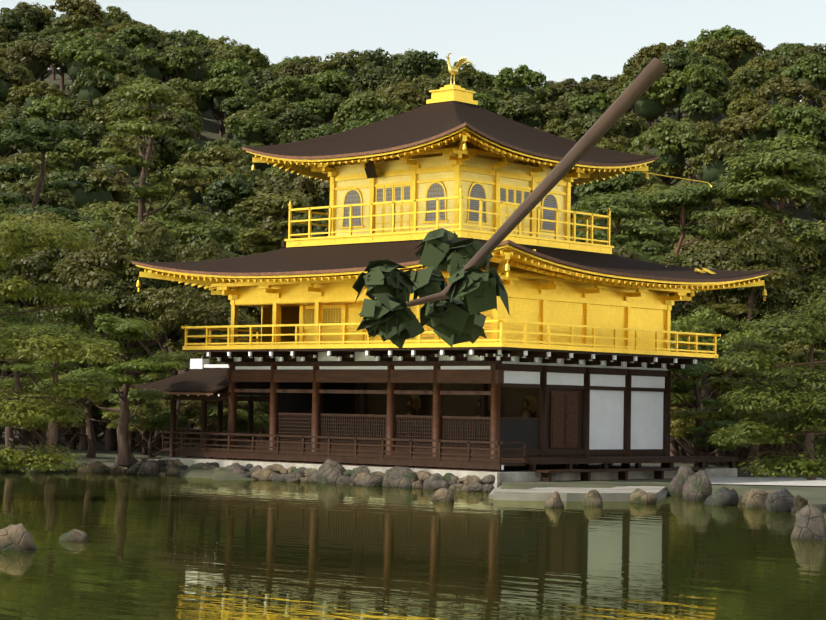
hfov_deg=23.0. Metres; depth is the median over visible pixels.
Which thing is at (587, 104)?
forest tree
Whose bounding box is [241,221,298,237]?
forest tree
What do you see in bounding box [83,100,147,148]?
forest tree
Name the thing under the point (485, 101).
forest tree
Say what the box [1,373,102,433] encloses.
shrub
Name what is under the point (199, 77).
forest tree
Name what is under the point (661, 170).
forest tree
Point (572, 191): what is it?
forest tree
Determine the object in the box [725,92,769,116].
forest tree
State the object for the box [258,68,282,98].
forest tree
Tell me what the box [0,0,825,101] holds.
sky
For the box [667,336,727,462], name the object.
maple
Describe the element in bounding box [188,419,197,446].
shrub
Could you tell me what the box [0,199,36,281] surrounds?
garden tree
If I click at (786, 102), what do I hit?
forest tree
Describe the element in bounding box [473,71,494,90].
forest tree
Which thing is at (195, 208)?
forest tree
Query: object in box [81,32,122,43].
forest tree
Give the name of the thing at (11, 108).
forest tree
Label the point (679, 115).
forest tree
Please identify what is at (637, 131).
forest tree
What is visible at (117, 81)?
forest tree
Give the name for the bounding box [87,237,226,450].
garden tree
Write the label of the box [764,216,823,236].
forest tree
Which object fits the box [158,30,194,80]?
forest tree
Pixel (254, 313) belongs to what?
garden tree
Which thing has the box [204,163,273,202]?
forest tree
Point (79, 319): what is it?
garden tree
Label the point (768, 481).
path gravel
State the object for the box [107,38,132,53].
forest tree
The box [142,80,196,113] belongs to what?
forest tree
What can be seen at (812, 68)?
forest tree
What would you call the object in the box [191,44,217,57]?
forest tree
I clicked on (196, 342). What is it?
garden tree
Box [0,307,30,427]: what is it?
pine
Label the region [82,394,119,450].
shrub
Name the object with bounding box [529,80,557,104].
forest tree
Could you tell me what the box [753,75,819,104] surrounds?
forest tree
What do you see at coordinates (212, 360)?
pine
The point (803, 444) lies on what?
shrub
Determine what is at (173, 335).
forest tree
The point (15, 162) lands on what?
forest tree
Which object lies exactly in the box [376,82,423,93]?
forest tree
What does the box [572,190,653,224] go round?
forest tree
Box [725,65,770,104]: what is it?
forest tree
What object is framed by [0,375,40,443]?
shrub
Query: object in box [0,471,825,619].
pond water
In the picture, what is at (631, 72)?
forest tree
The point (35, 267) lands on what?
garden tree
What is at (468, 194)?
storey
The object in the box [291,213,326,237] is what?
forest tree
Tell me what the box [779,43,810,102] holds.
forest tree
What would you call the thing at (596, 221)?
garden tree
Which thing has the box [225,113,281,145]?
forest tree
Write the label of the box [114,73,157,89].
forest tree
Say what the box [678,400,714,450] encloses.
shrub
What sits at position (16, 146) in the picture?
forest tree
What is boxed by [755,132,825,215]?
forest tree
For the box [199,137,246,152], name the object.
forest tree
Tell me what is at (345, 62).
forest tree
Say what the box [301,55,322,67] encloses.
forest tree
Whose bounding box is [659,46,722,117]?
forest tree
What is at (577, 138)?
forest tree
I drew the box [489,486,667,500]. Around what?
stone landing
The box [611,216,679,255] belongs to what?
forest tree
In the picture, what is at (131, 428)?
shrub
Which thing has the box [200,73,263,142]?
forest tree
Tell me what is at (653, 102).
forest tree
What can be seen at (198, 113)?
forest tree
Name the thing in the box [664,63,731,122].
forest tree
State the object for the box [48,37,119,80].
forest tree
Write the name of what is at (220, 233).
forest tree
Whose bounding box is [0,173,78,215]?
forest tree
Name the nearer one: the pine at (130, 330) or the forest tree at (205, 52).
the pine at (130, 330)
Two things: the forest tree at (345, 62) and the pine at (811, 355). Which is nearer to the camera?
the pine at (811, 355)
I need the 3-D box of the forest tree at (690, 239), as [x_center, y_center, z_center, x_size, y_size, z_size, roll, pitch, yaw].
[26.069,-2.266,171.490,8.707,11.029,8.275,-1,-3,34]
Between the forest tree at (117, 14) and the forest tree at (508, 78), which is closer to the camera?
the forest tree at (508, 78)
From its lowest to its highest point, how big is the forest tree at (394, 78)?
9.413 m
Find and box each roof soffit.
[148,248,740,290]
[260,131,627,184]
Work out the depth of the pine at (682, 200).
99.46 m
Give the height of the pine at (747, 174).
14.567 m
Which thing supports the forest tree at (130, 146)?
on the terrain ground
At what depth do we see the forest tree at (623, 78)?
276.97 m
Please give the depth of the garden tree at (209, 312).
84.31 m
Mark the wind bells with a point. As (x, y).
(507, 268)
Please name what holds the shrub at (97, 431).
on the terrain ground
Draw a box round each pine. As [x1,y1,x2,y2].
[0,116,98,315]
[0,212,126,471]
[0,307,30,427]
[0,321,77,451]
[0,323,124,453]
[20,343,147,457]
[39,312,184,465]
[66,79,239,258]
[109,349,255,456]
[181,353,260,446]
[188,189,314,338]
[576,191,681,258]
[626,182,756,454]
[667,360,748,466]
[670,339,823,475]
[671,144,825,458]
[671,266,796,464]
[671,315,763,465]
[708,294,825,479]
[731,320,825,479]
[734,360,825,448]
[755,307,808,447]
[786,193,825,359]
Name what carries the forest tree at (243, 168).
on the terrain ground
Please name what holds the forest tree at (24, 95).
on the terrain ground
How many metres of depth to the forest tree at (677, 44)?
310.73 m
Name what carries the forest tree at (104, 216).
on the terrain ground
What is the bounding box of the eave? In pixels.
[160,392,213,394]
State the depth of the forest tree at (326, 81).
267.64 m
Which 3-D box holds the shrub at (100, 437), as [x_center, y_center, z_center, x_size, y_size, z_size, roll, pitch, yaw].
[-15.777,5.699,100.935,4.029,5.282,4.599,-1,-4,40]
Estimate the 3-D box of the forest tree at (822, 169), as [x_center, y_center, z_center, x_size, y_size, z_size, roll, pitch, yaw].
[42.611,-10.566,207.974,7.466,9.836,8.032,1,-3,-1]
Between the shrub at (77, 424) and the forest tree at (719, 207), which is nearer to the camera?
the shrub at (77, 424)
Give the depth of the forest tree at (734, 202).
201.25 m
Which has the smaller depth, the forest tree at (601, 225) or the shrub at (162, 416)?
the shrub at (162, 416)
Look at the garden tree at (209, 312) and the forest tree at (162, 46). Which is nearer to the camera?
the garden tree at (209, 312)
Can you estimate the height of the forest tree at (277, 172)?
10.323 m
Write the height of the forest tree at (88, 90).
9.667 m
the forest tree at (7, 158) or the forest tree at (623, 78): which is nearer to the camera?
the forest tree at (7, 158)
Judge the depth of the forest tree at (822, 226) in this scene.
183.19 m
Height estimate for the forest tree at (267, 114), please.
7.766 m
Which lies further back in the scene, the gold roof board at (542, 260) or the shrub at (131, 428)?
the shrub at (131, 428)
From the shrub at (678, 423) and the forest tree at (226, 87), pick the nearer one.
the shrub at (678, 423)
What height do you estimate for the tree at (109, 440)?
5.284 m
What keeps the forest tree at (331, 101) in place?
on the terrain ground
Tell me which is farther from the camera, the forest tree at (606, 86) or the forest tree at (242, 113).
the forest tree at (606, 86)
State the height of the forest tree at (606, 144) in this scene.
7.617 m
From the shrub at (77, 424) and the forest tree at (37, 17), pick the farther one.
the forest tree at (37, 17)
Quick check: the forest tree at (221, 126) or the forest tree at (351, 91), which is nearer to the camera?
the forest tree at (221, 126)
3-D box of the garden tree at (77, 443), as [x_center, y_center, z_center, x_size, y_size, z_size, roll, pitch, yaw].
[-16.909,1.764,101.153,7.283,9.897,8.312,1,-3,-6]
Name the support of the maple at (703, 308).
on the terrain ground
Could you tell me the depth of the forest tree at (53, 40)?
269.62 m
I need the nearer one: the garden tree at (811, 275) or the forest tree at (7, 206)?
the garden tree at (811, 275)
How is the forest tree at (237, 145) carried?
on the terrain ground
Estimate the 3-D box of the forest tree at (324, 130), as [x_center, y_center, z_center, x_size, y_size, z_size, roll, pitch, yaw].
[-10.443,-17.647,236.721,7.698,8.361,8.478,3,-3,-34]
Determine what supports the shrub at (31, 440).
on the terrain ground
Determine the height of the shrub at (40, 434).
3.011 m
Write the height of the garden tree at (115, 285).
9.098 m
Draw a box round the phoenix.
[446,53,471,84]
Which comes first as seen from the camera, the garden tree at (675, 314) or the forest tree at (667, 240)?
the garden tree at (675, 314)
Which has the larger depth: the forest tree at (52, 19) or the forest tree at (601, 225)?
the forest tree at (52, 19)
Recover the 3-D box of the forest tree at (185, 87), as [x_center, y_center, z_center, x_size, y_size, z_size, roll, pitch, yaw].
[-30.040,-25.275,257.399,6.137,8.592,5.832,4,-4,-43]
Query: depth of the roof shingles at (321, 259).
65.73 m
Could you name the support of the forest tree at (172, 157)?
on the terrain ground
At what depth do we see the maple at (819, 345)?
83.17 m
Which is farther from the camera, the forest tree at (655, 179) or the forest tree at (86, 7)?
the forest tree at (86, 7)
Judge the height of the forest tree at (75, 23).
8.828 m
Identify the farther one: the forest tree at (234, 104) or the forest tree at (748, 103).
the forest tree at (234, 104)
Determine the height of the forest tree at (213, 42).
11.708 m
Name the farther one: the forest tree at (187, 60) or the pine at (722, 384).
the forest tree at (187, 60)
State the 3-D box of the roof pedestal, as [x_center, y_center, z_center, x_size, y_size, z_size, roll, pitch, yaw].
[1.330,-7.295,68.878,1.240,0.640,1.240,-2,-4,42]
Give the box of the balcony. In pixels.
[181,319,720,359]
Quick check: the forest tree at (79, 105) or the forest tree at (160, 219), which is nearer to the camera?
the forest tree at (160, 219)
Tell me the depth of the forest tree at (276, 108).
251.37 m
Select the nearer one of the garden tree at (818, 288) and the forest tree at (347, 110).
the garden tree at (818, 288)
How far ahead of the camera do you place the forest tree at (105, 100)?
236.69 m
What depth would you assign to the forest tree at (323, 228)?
179.05 m
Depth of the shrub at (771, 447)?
74.85 m
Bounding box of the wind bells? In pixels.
[136,141,766,300]
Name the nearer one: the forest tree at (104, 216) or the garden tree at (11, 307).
the garden tree at (11, 307)
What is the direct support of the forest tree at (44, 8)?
on the terrain ground
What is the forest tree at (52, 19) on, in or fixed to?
on the terrain ground
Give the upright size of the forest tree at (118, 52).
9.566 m
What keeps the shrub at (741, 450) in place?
on the terrain ground
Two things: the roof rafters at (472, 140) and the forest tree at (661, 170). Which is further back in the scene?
the forest tree at (661, 170)
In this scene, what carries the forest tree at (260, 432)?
on the terrain ground
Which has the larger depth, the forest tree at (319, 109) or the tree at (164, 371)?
the forest tree at (319, 109)
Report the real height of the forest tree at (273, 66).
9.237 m
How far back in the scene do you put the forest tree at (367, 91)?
256.12 m
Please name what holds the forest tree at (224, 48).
on the terrain ground
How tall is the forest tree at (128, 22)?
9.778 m
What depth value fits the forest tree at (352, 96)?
251.16 m
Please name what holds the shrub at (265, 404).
on the terrain ground
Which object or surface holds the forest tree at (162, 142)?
on the terrain ground
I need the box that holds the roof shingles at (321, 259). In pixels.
[132,237,771,281]
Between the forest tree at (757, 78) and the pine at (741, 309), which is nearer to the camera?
the pine at (741, 309)
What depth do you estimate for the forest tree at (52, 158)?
208.61 m
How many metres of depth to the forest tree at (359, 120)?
229.72 m
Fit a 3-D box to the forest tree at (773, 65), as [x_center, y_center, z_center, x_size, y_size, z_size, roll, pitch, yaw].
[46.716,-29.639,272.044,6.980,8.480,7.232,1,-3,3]
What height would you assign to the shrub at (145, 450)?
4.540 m
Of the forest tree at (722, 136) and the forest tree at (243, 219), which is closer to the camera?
the forest tree at (243, 219)
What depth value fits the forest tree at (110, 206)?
188.05 m
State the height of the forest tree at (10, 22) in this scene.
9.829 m
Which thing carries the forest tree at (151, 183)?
on the terrain ground
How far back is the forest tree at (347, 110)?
238.87 m
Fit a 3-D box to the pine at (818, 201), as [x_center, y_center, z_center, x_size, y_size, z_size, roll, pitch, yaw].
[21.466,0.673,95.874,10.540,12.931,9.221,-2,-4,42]
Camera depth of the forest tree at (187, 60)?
273.23 m
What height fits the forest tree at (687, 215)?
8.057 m
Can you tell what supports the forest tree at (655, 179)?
on the terrain ground
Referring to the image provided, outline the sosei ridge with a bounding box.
[190,359,228,368]
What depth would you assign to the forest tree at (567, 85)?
285.74 m
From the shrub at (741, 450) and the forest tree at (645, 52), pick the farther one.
the forest tree at (645, 52)
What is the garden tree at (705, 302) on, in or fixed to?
on the terrain ground
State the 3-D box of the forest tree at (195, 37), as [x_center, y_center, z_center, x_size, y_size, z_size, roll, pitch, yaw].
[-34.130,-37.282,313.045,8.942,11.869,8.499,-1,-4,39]
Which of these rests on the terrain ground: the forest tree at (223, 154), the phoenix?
the forest tree at (223, 154)
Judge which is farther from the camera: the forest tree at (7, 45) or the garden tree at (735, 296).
the forest tree at (7, 45)
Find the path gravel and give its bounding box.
[709,477,825,485]
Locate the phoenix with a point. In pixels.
(452, 70)
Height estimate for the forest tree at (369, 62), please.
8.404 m
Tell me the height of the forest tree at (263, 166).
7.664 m
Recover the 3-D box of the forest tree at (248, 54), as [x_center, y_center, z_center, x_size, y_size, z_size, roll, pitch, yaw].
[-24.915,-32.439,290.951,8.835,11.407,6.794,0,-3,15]
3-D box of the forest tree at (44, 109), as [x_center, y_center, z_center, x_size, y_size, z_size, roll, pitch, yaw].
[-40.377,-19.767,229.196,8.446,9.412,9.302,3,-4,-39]
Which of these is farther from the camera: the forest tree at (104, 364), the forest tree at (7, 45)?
the forest tree at (7, 45)
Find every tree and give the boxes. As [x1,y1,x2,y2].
[0,1,53,31]
[0,10,35,40]
[0,26,14,42]
[0,38,56,64]
[0,57,32,74]
[0,58,37,104]
[0,105,29,119]
[0,109,29,156]
[0,119,74,155]
[0,153,62,182]
[0,154,57,185]
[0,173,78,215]
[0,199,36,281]
[0,205,11,214]
[0,239,96,443]
[0,299,56,374]
[0,300,52,324]
[0,306,58,429]
[0,318,101,437]
[1,40,57,81]
[4,201,41,214]
[5,299,20,315]
[6,81,68,116]
[7,318,57,438]
[9,277,145,444]
[15,95,78,127]
[17,29,67,80]
[22,150,79,172]
[24,294,137,449]
[31,2,56,18]
[34,17,58,68]
[36,33,64,91]
[39,25,72,79]
[44,0,105,32]
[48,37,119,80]
[48,97,99,127]
[48,166,114,215]
[51,14,105,33]
[52,54,73,99]
[52,213,229,451]
[54,31,114,97]
[55,139,100,172]
[57,117,107,167]
[58,333,148,376]
[60,330,164,450]
[61,244,207,446]
[65,69,131,143]
[65,208,134,242]
[68,66,117,108]
[75,26,115,37]
[76,199,137,222]
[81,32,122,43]
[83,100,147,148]
[83,166,133,208]
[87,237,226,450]
[91,85,155,109]
[92,133,164,204]
[97,131,172,179]
[101,6,133,22]
[103,17,117,29]
[104,42,143,69]
[105,19,148,34]
[105,215,180,248]
[106,22,163,48]
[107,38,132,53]
[110,59,148,78]
[114,24,159,48]
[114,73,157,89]
[122,190,190,214]
[124,237,241,352]
[125,172,173,199]
[127,109,199,173]
[128,285,258,447]
[129,43,170,74]
[132,212,176,223]
[133,49,178,84]
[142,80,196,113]
[146,295,228,440]
[154,135,201,172]
[156,40,188,83]
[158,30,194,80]
[159,106,202,143]
[160,162,212,205]
[161,43,205,83]
[161,77,200,98]
[162,214,246,257]
[174,144,249,213]
[174,323,227,441]
[175,203,215,222]
[177,102,203,120]
[180,29,215,46]
[187,81,214,139]
[190,60,211,88]
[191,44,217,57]
[194,307,260,344]
[198,35,236,48]
[199,58,252,133]
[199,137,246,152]
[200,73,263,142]
[201,172,262,217]
[201,208,260,228]
[202,55,218,113]
[202,160,267,212]
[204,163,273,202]
[205,320,269,439]
[209,93,230,138]
[210,42,245,53]
[213,44,270,75]
[220,91,266,114]
[223,108,286,144]
[224,140,259,166]
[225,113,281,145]
[231,224,280,243]
[232,107,271,129]
[232,242,285,256]
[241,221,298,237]
[243,68,297,104]
[244,197,307,224]
[247,142,271,172]
[251,171,314,214]
[253,98,301,144]
[254,63,276,71]
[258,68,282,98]
[259,74,322,104]
[259,405,264,438]
[262,165,281,177]
[271,168,312,214]
[273,60,323,81]
[273,108,325,136]
[276,55,313,68]
[277,128,325,143]
[290,174,329,215]
[291,99,329,126]
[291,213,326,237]
[299,122,338,139]
[300,70,352,125]
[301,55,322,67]
[305,91,343,127]
[312,220,328,236]
[314,49,367,76]
[333,91,400,128]
[335,64,394,92]
[336,84,349,114]
[337,92,364,112]
[340,108,397,131]
[342,88,377,102]
[344,86,354,99]
[355,47,392,67]
[356,61,373,70]
[359,54,393,68]
[362,92,414,117]
[373,74,417,90]
[375,81,430,110]
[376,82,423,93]
[388,48,422,68]
[393,50,447,81]
[412,73,477,98]
[436,61,486,90]
[470,90,497,112]
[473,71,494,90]
[477,86,505,92]
[478,88,514,99]
[483,92,507,117]
[488,64,550,102]
[493,86,529,100]
[494,92,558,129]
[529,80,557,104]
[534,81,578,104]
[534,95,542,103]
[535,118,569,135]
[545,100,587,126]
[550,78,597,102]
[554,127,603,200]
[558,89,582,102]
[564,112,627,136]
[566,92,613,120]
[570,206,648,259]
[570,226,651,261]
[571,185,576,197]
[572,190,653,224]
[574,171,653,200]
[576,221,632,241]
[581,74,607,82]
[585,80,605,85]
[594,77,621,95]
[594,134,634,153]
[596,140,649,155]
[601,92,631,114]
[604,81,630,113]
[610,244,712,314]
[611,69,635,117]
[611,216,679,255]
[612,123,651,134]
[613,112,646,146]
[614,75,683,154]
[616,240,722,316]
[622,58,681,127]
[623,47,659,69]
[626,172,666,189]
[629,44,675,68]
[630,117,708,188]
[634,180,728,226]
[643,153,687,219]
[649,40,694,50]
[655,205,717,233]
[656,208,825,456]
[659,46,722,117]
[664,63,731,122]
[668,226,766,261]
[668,250,759,453]
[671,306,686,319]
[672,79,725,109]
[675,117,722,183]
[676,89,723,122]
[678,104,681,121]
[681,38,730,60]
[683,138,747,184]
[686,24,752,66]
[704,55,731,77]
[704,178,761,210]
[709,85,754,120]
[711,270,820,463]
[713,137,773,158]
[714,118,741,144]
[716,107,784,146]
[720,34,765,73]
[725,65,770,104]
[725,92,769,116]
[731,66,783,104]
[737,56,783,76]
[740,242,794,304]
[741,184,788,207]
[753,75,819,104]
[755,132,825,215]
[758,103,825,141]
[759,46,777,58]
[759,98,814,131]
[761,42,795,63]
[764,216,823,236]
[770,171,806,209]
[777,43,825,105]
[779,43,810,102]
[779,53,825,107]
[789,274,825,347]
[791,178,825,222]
[794,293,822,360]
[800,164,825,185]
[803,265,825,295]
[810,109,825,167]
[813,220,825,233]
[816,90,825,103]
[817,142,825,156]
[821,97,825,110]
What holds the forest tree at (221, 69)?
on the terrain ground
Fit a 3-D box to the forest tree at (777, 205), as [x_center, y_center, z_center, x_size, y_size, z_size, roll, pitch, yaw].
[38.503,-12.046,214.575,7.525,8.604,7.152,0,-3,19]
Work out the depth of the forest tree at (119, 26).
290.17 m
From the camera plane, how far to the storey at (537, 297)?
66.06 m
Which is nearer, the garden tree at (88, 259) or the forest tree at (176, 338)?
the garden tree at (88, 259)
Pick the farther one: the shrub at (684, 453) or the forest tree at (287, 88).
the forest tree at (287, 88)
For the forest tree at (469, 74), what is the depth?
270.84 m
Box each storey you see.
[139,253,763,351]
[207,350,696,469]
[252,135,647,263]
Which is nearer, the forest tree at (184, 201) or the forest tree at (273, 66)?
the forest tree at (184, 201)
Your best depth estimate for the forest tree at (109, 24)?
303.38 m
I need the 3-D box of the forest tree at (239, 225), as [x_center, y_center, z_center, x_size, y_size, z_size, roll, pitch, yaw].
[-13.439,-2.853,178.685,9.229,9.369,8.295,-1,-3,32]
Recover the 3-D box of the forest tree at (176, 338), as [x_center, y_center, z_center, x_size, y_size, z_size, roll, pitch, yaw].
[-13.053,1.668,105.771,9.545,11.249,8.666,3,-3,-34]
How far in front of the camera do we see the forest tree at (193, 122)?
237.21 m
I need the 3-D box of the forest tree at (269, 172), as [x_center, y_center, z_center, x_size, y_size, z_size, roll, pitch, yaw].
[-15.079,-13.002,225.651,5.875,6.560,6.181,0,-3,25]
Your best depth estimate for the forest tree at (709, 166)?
215.37 m
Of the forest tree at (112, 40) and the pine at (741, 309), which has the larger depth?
the forest tree at (112, 40)
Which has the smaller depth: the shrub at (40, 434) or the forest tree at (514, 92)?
the shrub at (40, 434)
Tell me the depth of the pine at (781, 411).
69.74 m
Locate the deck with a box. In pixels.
[179,432,739,481]
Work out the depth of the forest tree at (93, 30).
286.08 m
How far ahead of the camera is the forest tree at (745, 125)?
229.98 m
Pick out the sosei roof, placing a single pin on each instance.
(209, 380)
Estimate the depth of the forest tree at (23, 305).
110.95 m
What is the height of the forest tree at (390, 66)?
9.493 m
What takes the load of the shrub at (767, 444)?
on the terrain ground
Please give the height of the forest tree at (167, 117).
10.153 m
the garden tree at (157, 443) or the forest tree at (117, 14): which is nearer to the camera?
the garden tree at (157, 443)
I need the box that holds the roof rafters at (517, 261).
[144,249,759,295]
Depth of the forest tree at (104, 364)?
104.56 m
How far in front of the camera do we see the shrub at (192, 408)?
80.94 m
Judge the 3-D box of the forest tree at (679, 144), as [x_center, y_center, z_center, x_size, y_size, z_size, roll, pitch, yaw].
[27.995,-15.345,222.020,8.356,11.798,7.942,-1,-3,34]
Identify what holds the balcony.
on the storey at (546, 404)
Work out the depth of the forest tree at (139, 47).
273.53 m
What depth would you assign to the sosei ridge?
71.69 m
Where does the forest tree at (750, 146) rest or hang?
on the terrain ground
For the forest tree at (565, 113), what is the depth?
260.63 m
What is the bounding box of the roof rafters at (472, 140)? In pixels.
[255,131,645,186]
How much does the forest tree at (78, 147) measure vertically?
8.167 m
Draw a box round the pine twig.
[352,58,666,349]
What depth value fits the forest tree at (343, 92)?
277.53 m
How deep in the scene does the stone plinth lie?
63.89 m
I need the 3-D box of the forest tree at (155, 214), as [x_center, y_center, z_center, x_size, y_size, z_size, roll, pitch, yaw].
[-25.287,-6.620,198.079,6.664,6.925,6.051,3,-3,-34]
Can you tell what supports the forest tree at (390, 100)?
on the terrain ground
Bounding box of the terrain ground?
[0,69,825,519]
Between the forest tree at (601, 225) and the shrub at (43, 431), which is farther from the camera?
the forest tree at (601, 225)
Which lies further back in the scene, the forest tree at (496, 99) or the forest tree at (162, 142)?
the forest tree at (496, 99)
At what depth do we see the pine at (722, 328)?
81.17 m
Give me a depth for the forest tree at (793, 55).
264.73 m
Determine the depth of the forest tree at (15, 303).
105.31 m
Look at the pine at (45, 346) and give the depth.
48.96 m
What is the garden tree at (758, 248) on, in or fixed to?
on the terrain ground
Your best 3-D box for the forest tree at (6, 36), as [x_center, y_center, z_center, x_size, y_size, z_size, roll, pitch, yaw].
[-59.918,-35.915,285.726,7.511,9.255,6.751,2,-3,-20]
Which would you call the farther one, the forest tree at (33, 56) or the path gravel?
the forest tree at (33, 56)
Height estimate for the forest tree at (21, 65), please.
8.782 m
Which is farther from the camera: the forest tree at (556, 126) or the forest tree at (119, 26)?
the forest tree at (119, 26)
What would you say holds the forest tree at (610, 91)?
on the terrain ground
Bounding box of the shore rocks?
[0,453,825,550]
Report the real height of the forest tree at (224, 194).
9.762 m
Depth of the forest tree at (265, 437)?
104.48 m
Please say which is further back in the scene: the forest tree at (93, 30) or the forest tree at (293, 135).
the forest tree at (93, 30)
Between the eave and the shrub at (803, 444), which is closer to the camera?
the eave
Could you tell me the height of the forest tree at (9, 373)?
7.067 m
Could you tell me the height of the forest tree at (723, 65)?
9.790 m
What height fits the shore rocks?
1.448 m
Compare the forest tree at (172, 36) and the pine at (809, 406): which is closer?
the pine at (809, 406)
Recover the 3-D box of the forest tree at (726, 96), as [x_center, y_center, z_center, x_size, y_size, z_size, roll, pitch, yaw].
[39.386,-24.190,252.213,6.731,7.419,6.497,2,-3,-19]
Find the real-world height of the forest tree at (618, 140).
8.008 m
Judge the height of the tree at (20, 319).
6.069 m
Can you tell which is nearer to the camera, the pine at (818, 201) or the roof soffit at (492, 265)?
the roof soffit at (492, 265)
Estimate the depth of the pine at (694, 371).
72.93 m
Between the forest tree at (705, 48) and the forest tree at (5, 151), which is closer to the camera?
the forest tree at (5, 151)
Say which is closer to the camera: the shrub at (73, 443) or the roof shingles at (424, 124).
the roof shingles at (424, 124)
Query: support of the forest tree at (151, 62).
on the terrain ground
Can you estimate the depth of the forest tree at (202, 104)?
262.69 m
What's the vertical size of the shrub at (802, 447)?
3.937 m
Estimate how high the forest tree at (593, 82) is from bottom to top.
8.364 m
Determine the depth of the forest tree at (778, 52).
308.39 m
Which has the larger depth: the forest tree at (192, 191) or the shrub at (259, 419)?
the forest tree at (192, 191)
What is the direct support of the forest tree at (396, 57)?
on the terrain ground
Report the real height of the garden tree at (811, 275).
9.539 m
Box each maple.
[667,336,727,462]
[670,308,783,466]
[690,300,767,342]
[713,393,776,471]
[728,339,823,460]
[757,307,825,450]
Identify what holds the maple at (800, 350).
on the terrain ground
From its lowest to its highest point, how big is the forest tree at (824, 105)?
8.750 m
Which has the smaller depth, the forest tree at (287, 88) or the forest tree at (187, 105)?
the forest tree at (187, 105)
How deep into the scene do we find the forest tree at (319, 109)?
256.61 m
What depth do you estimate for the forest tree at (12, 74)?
245.01 m
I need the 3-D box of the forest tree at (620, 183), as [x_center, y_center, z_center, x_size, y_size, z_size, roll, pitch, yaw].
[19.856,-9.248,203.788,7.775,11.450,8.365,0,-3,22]
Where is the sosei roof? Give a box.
[131,368,269,395]
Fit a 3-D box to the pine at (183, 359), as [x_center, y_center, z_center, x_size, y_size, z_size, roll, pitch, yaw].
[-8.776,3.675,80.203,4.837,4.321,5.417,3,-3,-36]
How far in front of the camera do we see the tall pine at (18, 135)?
111.79 m
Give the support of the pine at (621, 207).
on the terrain ground
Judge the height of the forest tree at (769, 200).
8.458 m
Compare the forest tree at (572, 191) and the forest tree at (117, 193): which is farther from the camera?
the forest tree at (572, 191)
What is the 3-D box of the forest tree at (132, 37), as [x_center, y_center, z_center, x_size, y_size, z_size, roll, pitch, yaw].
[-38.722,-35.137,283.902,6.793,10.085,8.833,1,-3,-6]
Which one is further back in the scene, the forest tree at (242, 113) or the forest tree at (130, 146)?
the forest tree at (242, 113)
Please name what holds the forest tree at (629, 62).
on the terrain ground
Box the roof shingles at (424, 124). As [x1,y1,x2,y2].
[242,101,658,165]
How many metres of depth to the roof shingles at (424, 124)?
67.32 m
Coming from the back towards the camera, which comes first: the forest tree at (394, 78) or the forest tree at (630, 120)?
the forest tree at (394, 78)
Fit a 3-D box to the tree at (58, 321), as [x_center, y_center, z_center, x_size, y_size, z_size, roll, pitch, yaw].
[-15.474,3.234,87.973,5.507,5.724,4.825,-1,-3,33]
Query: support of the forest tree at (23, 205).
on the terrain ground
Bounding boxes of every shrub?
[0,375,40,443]
[0,427,2,444]
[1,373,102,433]
[14,428,46,447]
[19,395,90,453]
[28,419,71,453]
[28,426,63,441]
[46,399,105,448]
[60,396,79,445]
[62,397,113,437]
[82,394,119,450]
[95,419,104,442]
[102,411,169,453]
[110,380,196,454]
[114,400,189,457]
[119,401,200,452]
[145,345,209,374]
[180,395,261,447]
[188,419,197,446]
[206,413,269,441]
[236,395,269,441]
[670,405,736,455]
[670,416,736,455]
[670,419,693,462]
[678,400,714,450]
[701,410,790,469]
[718,377,801,461]
[765,437,803,455]
[768,426,825,468]
[795,435,825,451]
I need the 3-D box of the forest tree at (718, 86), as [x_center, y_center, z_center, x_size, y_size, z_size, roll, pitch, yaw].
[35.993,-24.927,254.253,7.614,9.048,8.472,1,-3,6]
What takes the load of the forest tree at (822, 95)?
on the terrain ground
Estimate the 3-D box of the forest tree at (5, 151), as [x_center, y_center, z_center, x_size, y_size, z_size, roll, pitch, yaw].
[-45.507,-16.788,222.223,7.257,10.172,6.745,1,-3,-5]
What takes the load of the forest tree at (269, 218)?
on the terrain ground
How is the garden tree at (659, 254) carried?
on the terrain ground
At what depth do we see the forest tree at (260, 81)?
268.28 m
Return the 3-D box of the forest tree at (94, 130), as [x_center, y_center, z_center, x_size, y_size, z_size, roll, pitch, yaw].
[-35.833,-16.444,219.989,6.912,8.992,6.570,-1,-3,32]
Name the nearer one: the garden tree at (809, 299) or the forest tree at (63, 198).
the garden tree at (809, 299)
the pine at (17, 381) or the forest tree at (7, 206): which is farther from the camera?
the forest tree at (7, 206)
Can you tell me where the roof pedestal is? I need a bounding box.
[426,84,477,104]
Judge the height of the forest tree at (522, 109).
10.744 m
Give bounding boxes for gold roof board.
[136,244,767,284]
[246,126,652,179]
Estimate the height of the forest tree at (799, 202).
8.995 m
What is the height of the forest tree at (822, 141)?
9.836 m
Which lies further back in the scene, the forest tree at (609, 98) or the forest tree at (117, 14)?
the forest tree at (117, 14)
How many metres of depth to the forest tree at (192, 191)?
205.94 m
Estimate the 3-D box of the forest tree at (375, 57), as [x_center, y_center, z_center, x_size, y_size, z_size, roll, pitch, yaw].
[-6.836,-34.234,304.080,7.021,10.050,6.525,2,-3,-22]
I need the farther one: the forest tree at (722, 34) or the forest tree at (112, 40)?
the forest tree at (722, 34)
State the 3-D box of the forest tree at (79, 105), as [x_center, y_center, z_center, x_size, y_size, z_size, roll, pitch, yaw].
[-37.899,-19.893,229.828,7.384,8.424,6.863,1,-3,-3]
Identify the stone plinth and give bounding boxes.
[138,457,736,487]
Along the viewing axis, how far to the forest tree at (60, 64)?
265.88 m
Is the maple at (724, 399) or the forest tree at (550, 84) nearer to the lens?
the maple at (724, 399)
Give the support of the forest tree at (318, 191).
on the terrain ground
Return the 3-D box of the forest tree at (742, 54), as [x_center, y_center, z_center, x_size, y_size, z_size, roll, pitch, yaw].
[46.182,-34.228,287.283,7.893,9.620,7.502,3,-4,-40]

